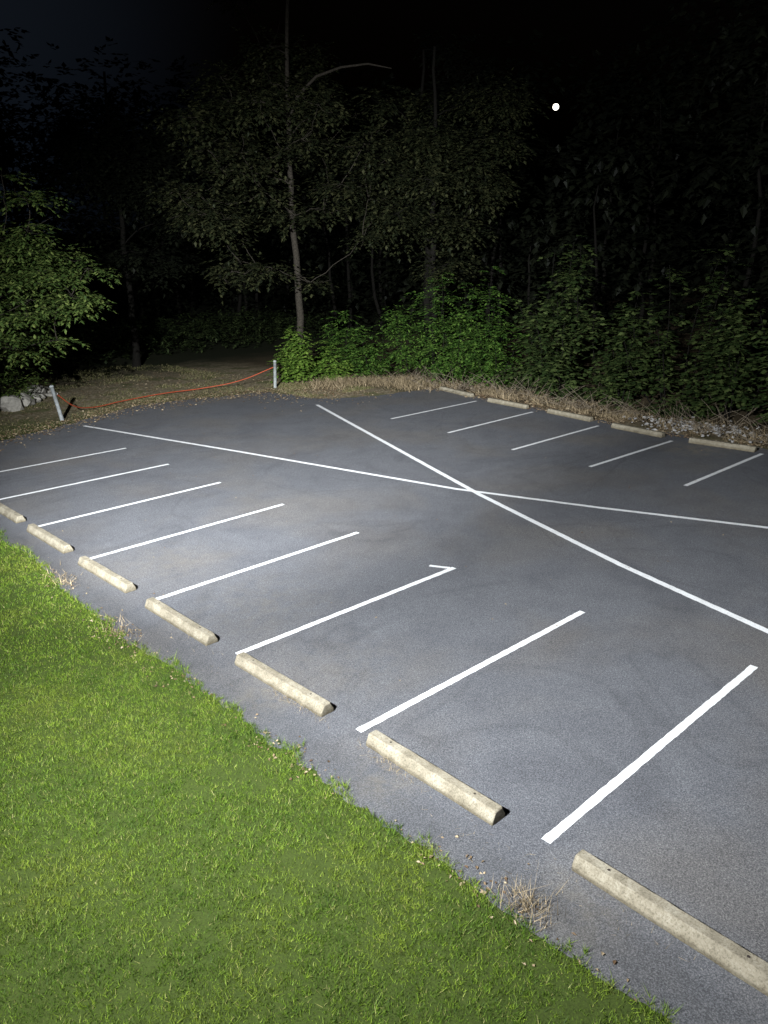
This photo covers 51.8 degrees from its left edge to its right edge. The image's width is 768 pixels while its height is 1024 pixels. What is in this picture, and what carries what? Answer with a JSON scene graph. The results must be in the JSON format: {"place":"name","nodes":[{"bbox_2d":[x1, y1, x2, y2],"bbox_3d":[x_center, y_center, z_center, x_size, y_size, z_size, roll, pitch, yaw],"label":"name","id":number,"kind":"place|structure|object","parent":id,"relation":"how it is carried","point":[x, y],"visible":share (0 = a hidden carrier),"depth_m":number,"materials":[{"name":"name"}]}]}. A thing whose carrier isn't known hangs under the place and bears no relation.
{"place":"outdoors","nodes":[
{"label":"outdoors","id":0,"kind":"place"},
{"bbox_2d":[0,529,680,1023],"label":"lawn grass","id":1,"kind":"structure","parent":0,"point":[288,827],"depth_m":7.73,"materials":[{"name":"green plant"}]},
{"bbox_2d":[0,388,767,1023],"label":"parking lot asphalt","id":2,"kind":"structure","parent":0,"point":[540,738],"depth_m":12.88,"materials":[{"name":"grey asphalt"}]},
{"bbox_2d":[0,503,25,522],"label":"concrete wheel stop","id":3,"kind":"object","parent":2,"relation":"on","point":[11,514],"visible":1,"depth_m":17.90,"materials":[{"name":"beige concrete"}]},
{"bbox_2d":[27,523,73,553],"bbox_3d":[-6.985,0.530,16.470,0.225,0.156,1.950,-17,24,-41],"label":"concrete wheel stop","id":4,"kind":"object","parent":2,"relation":"on","point":[51,540],"visible":1,"depth_m":16.30,"materials":[{"name":"beige concrete"}]},
{"bbox_2d":[78,556,135,592],"bbox_3d":[-5.127,1.122,14.545,0.224,0.156,1.950,-18,24,-41],"label":"concrete wheel stop","id":5,"kind":"object","parent":2,"relation":"on","point":[115,580],"visible":1,"depth_m":14.38,"materials":[{"name":"beige concrete"}]},
{"bbox_2d":[145,597,217,645],"bbox_3d":[-3.269,1.715,12.621,0.226,0.156,1.950,-17,24,-40],"label":"concrete wheel stop","id":6,"kind":"object","parent":2,"relation":"on","point":[189,627],"visible":1,"depth_m":12.45,"materials":[{"name":"beige concrete"}]},
{"bbox_2d":[235,652,333,716],"bbox_3d":[-1.395,2.298,10.722,0.225,0.156,1.950,-18,24,-41],"label":"concrete wheel stop","id":7,"kind":"object","parent":2,"relation":"on","point":[313,702],"visible":1,"depth_m":10.57,"materials":[{"name":"beige concrete"}]},
{"bbox_2d":[38,564,695,958],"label":"dry weeds","id":8,"kind":"object","parent":2,"relation":"on","point":[530,898],"visible":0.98,"depth_m":7.16,"materials":[{"name":"plant"}]},
{"bbox_2d":[0,401,767,843],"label":"painted parking lines","id":9,"kind":"object","parent":2,"relation":"on","point":[552,835],"visible":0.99,"depth_m":13.60,"materials":[{"name":"paint"}]},
{"bbox_2d":[366,730,504,825],"bbox_3d":[0.519,2.895,8.782,0.225,0.156,1.950,-17,24,-40],"label":"concrete wheel stop","id":10,"kind":"object","parent":2,"relation":"on","point":[470,800],"visible":1,"depth_m":8.63,"materials":[{"name":"beige concrete"}]},
{"bbox_2d":[439,386,473,396],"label":"concrete wheel stop","id":11,"kind":"object","parent":2,"relation":"on","point":[459,392],"visible":0.98,"depth_m":32.44,"materials":[{"name":"beige concrete"}]},
{"bbox_2d":[487,398,528,408],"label":"concrete wheel stop","id":12,"kind":"object","parent":2,"relation":"on","point":[509,403],"visible":1,"depth_m":29.84,"materials":[{"name":"beige concrete"}]},
{"bbox_2d":[547,408,593,421],"bbox_3d":[6.485,-3.398,27.605,0.225,0.156,2.027,-13,21,-31],"label":"concrete wheel stop","id":13,"kind":"object","parent":2,"relation":"on","point":[570,415],"visible":1,"depth_m":27.46,"materials":[{"name":"beige concrete"}]},
{"bbox_2d":[611,423,664,437],"bbox_3d":[8.052,-2.609,25.101,0.224,0.156,1.936,-14,22,-33],"label":"concrete wheel stop","id":14,"kind":"object","parent":2,"relation":"on","point":[654,433],"visible":1,"depth_m":24.97,"materials":[{"name":"beige concrete"}]},
{"bbox_2d":[572,849,767,996],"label":"concrete wheel stop","id":15,"kind":"object","parent":2,"relation":"on","point":[734,959],"visible":1,"depth_m":6.73,"materials":[{"name":"beige concrete"}]},
{"bbox_2d":[688,437,756,451],"bbox_3d":[9.860,-1.974,23.047,1.914,0.156,0.225,15,24,41],"label":"concrete wheel stop","id":16,"kind":"object","parent":2,"relation":"on","point":[727,445],"visible":1,"depth_m":22.95,"materials":[{"name":"beige concrete"}]},
{"bbox_2d":[0,218,767,1023],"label":"ground","id":17,"kind":"structure","parent":0,"point":[218,358],"depth_m":8.05,"materials":[{"name":"plant"}]},
{"bbox_2d":[0,385,51,411],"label":"rock pile","id":18,"kind":"object","parent":17,"relation":"on","point":[10,402],"visible":0.86,"depth_m":31.48,"materials":[{"name":"stone"}]},
{"bbox_2d":[0,357,55,402],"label":"leafy shrub","id":19,"kind":"object","parent":17,"relation":"on","point":[16,393],"visible":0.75,"depth_m":31.92,"materials":[{"name":"green plant"}]},
{"bbox_2d":[49,385,63,420],"bbox_3d":[-11.826,-3.911,28.644,0.209,1.420,0.165,-26,24,-37],"label":"bollard post","id":20,"kind":"object","parent":17,"relation":"on","point":[56,402],"visible":0.91,"depth_m":28.56,"materials":[{"name":"metal"}]},
{"bbox_2d":[0,168,121,374],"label":"deciduous tree","id":21,"kind":"object","parent":17,"relation":"on","point":[13,253],"visible":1,"depth_m":27.51,"materials":[{"name":"green plant"}]},
{"bbox_2d":[19,71,224,366],"bbox_3d":[-12.840,-14.478,40.428,10.199,14.032,9.581,-17,24,-40],"label":"deciduous tree","id":22,"kind":"object","parent":17,"relation":"on","point":[110,170],"visible":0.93,"depth_m":38.15,"materials":[{"name":"green plant"}]},
{"bbox_2d":[0,304,346,372],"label":"undergrowth","id":23,"kind":"object","parent":17,"relation":"on","point":[278,321],"visible":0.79,"depth_m":49.14,"materials":[{"name":"green plant"}]},
{"bbox_2d":[0,364,373,438],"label":"verge grass","id":24,"kind":"structure","parent":17,"relation":"on","point":[248,388],"depth_m":35.14,"materials":[{"name":"brown plant"}]},
{"bbox_2d":[273,360,276,387],"bbox_3d":[-4.781,-6.027,34.805,0.209,1.320,0.165,-15,25,-41],"label":"bollard post","id":25,"kind":"object","parent":17,"relation":"on","point":[275,372],"visible":0.94,"depth_m":34.72,"materials":[{"name":"metal"}]},
{"bbox_2d":[58,367,272,407],"bbox_3d":[-8.987,-5.114,32.429,9.577,0.906,2.195,-17,24,-40],"label":"orange rope","id":26,"kind":"object","parent":25,"relation":"attached to","point":[161,393],"visible":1,"depth_m":33.44,"materials":[{"name":"orange fabric"}]},
{"bbox_2d":[137,0,417,376],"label":"deciduous tree","id":27,"kind":"object","parent":17,"relation":"on","point":[287,112],"visible":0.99,"depth_m":33.77,"materials":[{"name":"green plant"}]},
{"bbox_2d":[265,325,321,382],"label":"leafy shrub","id":28,"kind":"object","parent":17,"relation":"on","point":[296,362],"visible":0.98,"depth_m":35.96,"materials":[{"name":"green plant"}]},
{"bbox_2d":[306,340,355,381],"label":"leafy shrub","id":29,"kind":"object","parent":17,"relation":"on","point":[328,371],"visible":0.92,"depth_m":36.21,"materials":[{"name":"green plant"}]},
{"bbox_2d":[315,310,372,375],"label":"sumac shrub","id":30,"kind":"object","parent":17,"relation":"on","point":[347,350],"visible":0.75,"depth_m":37.74,"materials":[{"name":"green plant"}]},
{"bbox_2d":[324,324,397,378],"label":"sumac shrub","id":31,"kind":"object","parent":17,"relation":"on","point":[368,368],"visible":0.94,"depth_m":36.48,"materials":[{"name":"green plant"}]},
{"bbox_2d":[0,0,767,398],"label":"distant woodland","id":32,"kind":"object","parent":17,"relation":"on","point":[752,168],"visible":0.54,"depth_m":44.85,"materials":[{"name":"green plant"}]},
{"bbox_2d":[0,364,767,1001],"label":"fallen leaves","id":33,"kind":"object","parent":17,"relation":"on","point":[600,419],"depth_m":28.60,"materials":[{"name":"brown plant"}]},
{"bbox_2d":[377,305,454,377],"bbox_3d":[1.411,-7.995,37.218,3.719,3.471,2.953,3,19,13],"label":"sumac shrub","id":34,"kind":"object","parent":17,"relation":"on","point":[405,335],"visible":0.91,"depth_m":36.97,"materials":[{"name":"green plant"}]},
{"bbox_2d":[325,26,511,357],"bbox_3d":[1.878,-16.239,40.844,9.648,16.329,11.204,-3,18,-6],"label":"deciduous tree","id":35,"kind":"object","parent":17,"relation":"on","point":[448,58],"visible":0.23,"depth_m":39.69,"materials":[{"name":"green plant"}]},
{"bbox_2d":[401,272,492,382],"bbox_3d":[2.990,-8.368,35.695,3.833,4.742,3.511,10,21,30],"label":"sumac shrub","id":36,"kind":"object","parent":17,"relation":"on","point":[445,331],"visible":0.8,"depth_m":35.28,"materials":[{"name":"green plant"}]},
{"bbox_2d":[414,343,479,384],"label":"sumac shrub","id":37,"kind":"object","parent":17,"relation":"on","point":[455,367],"visible":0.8,"depth_m":34.99,"materials":[{"name":"green plant"}]},
{"bbox_2d":[347,46,551,369],"bbox_3d":[2.380,-13.521,36.537,8.889,14.024,9.455,-17,24,-40],"label":"deciduous tree","id":38,"kind":"object","parent":17,"relation":"on","point":[444,169],"visible":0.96,"depth_m":34.95,"materials":[{"name":"green plant"}]},
{"bbox_2d":[450,335,513,388],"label":"sumac shrub","id":39,"kind":"object","parent":17,"relation":"on","point":[488,369],"visible":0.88,"depth_m":33.76,"materials":[{"name":"green plant"}]},
{"bbox_2d":[447,266,531,381],"bbox_3d":[4.833,-8.206,34.889,4.328,5.038,3.950,-1,18,-1],"label":"sumac shrub","id":40,"kind":"object","parent":17,"relation":"on","point":[490,333],"visible":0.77,"depth_m":34.88,"materials":[{"name":"green plant"}]},
{"bbox_2d":[489,348,554,391],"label":"broadleaf shrub","id":41,"kind":"object","parent":17,"relation":"on","point":[523,371],"visible":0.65,"depth_m":32.78,"materials":[{"name":"green plant"}]},
{"bbox_2d":[502,252,605,374],"bbox_3d":[7.010,-8.567,34.807,4.507,5.488,4.788,8,20,27],"label":"broadleaf shrub","id":42,"kind":"object","parent":17,"relation":"on","point":[527,311],"visible":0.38,"depth_m":34.75,"materials":[{"name":"green plant"}]},
{"bbox_2d":[516,235,596,391],"bbox_3d":[7.044,-8.051,32.229,3.294,6.128,4.750,2,18,10],"label":"broadleaf shrub","id":43,"kind":"object","parent":17,"relation":"on","point":[561,337],"visible":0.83,"depth_m":31.56,"materials":[{"name":"green plant"}]},
{"bbox_2d":[517,342,595,401],"bbox_3d":[6.743,-5.346,30.718,2.766,2.457,3.342,-17,24,-40],"label":"broadleaf shrub","id":44,"kind":"object","parent":17,"relation":"on","point":[555,367],"visible":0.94,"depth_m":30.29,"materials":[{"name":"green plant"}]},
{"bbox_2d":[574,352,649,408],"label":"broadleaf shrub","id":45,"kind":"object","parent":17,"relation":"on","point":[624,385],"visible":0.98,"depth_m":28.95,"materials":[{"name":"green plant"}]},
{"bbox_2d":[569,291,663,399],"bbox_3d":[9.231,-6.488,30.635,3.578,4.160,3.566,-9,20,-22],"label":"broadleaf shrub","id":46,"kind":"object","parent":17,"relation":"on","point":[609,358],"visible":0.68,"depth_m":30.42,"materials":[{"name":"green plant"}]},
{"bbox_2d":[629,382,730,423],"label":"broadleaf shrub","id":47,"kind":"object","parent":17,"relation":"on","point":[698,405],"visible":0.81,"depth_m":26.91,"materials":[{"name":"green plant"}]},
{"bbox_2d":[600,244,759,406],"bbox_3d":[10.632,-6.672,28.540,3.333,5.670,5.339,-17,24,-40],"label":"broadleaf shrub","id":48,"kind":"object","parent":17,"relation":"on","point":[659,370],"visible":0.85,"depth_m":28.33,"materials":[{"name":"green plant"}]},
{"bbox_2d":[623,415,766,442],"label":"rubble pile","id":49,"kind":"object","parent":17,"relation":"on","point":[739,431],"visible":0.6,"depth_m":25.35,"materials":[{"name":"grey stone"}]},
{"bbox_2d":[684,300,767,419],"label":"broadleaf shrub","id":50,"kind":"object","parent":17,"relation":"on","point":[729,389],"visible":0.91,"depth_m":26.20,"materials":[{"name":"green plant"}]},
{"bbox_2d":[728,298,767,425],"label":"broadleaf shrub","id":51,"kind":"object","parent":17,"relation":"on","point":[763,396],"visible":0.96,"depth_m":24.79,"materials":[{"name":"green plant"}]},
{"bbox_2d":[0,0,767,234],"label":"sky","id":52,"kind":"structure","parent":0,"point":[378,32],"materials":[{"name":"black"}]},
{"bbox_2d":[553,104,558,109],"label":"moon","id":53,"kind":"object","parent":52,"relation":"in","point":[555,106],"visible":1,"depth_m":264.47,"materials":[{"name":"white"}]},
{"bbox_2d":[286,372,767,443],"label":"dry grass","id":54,"kind":"structure","parent":0,"point":[344,381],"depth_m":33.44,"materials":[{"name":"plant"}]}
]}

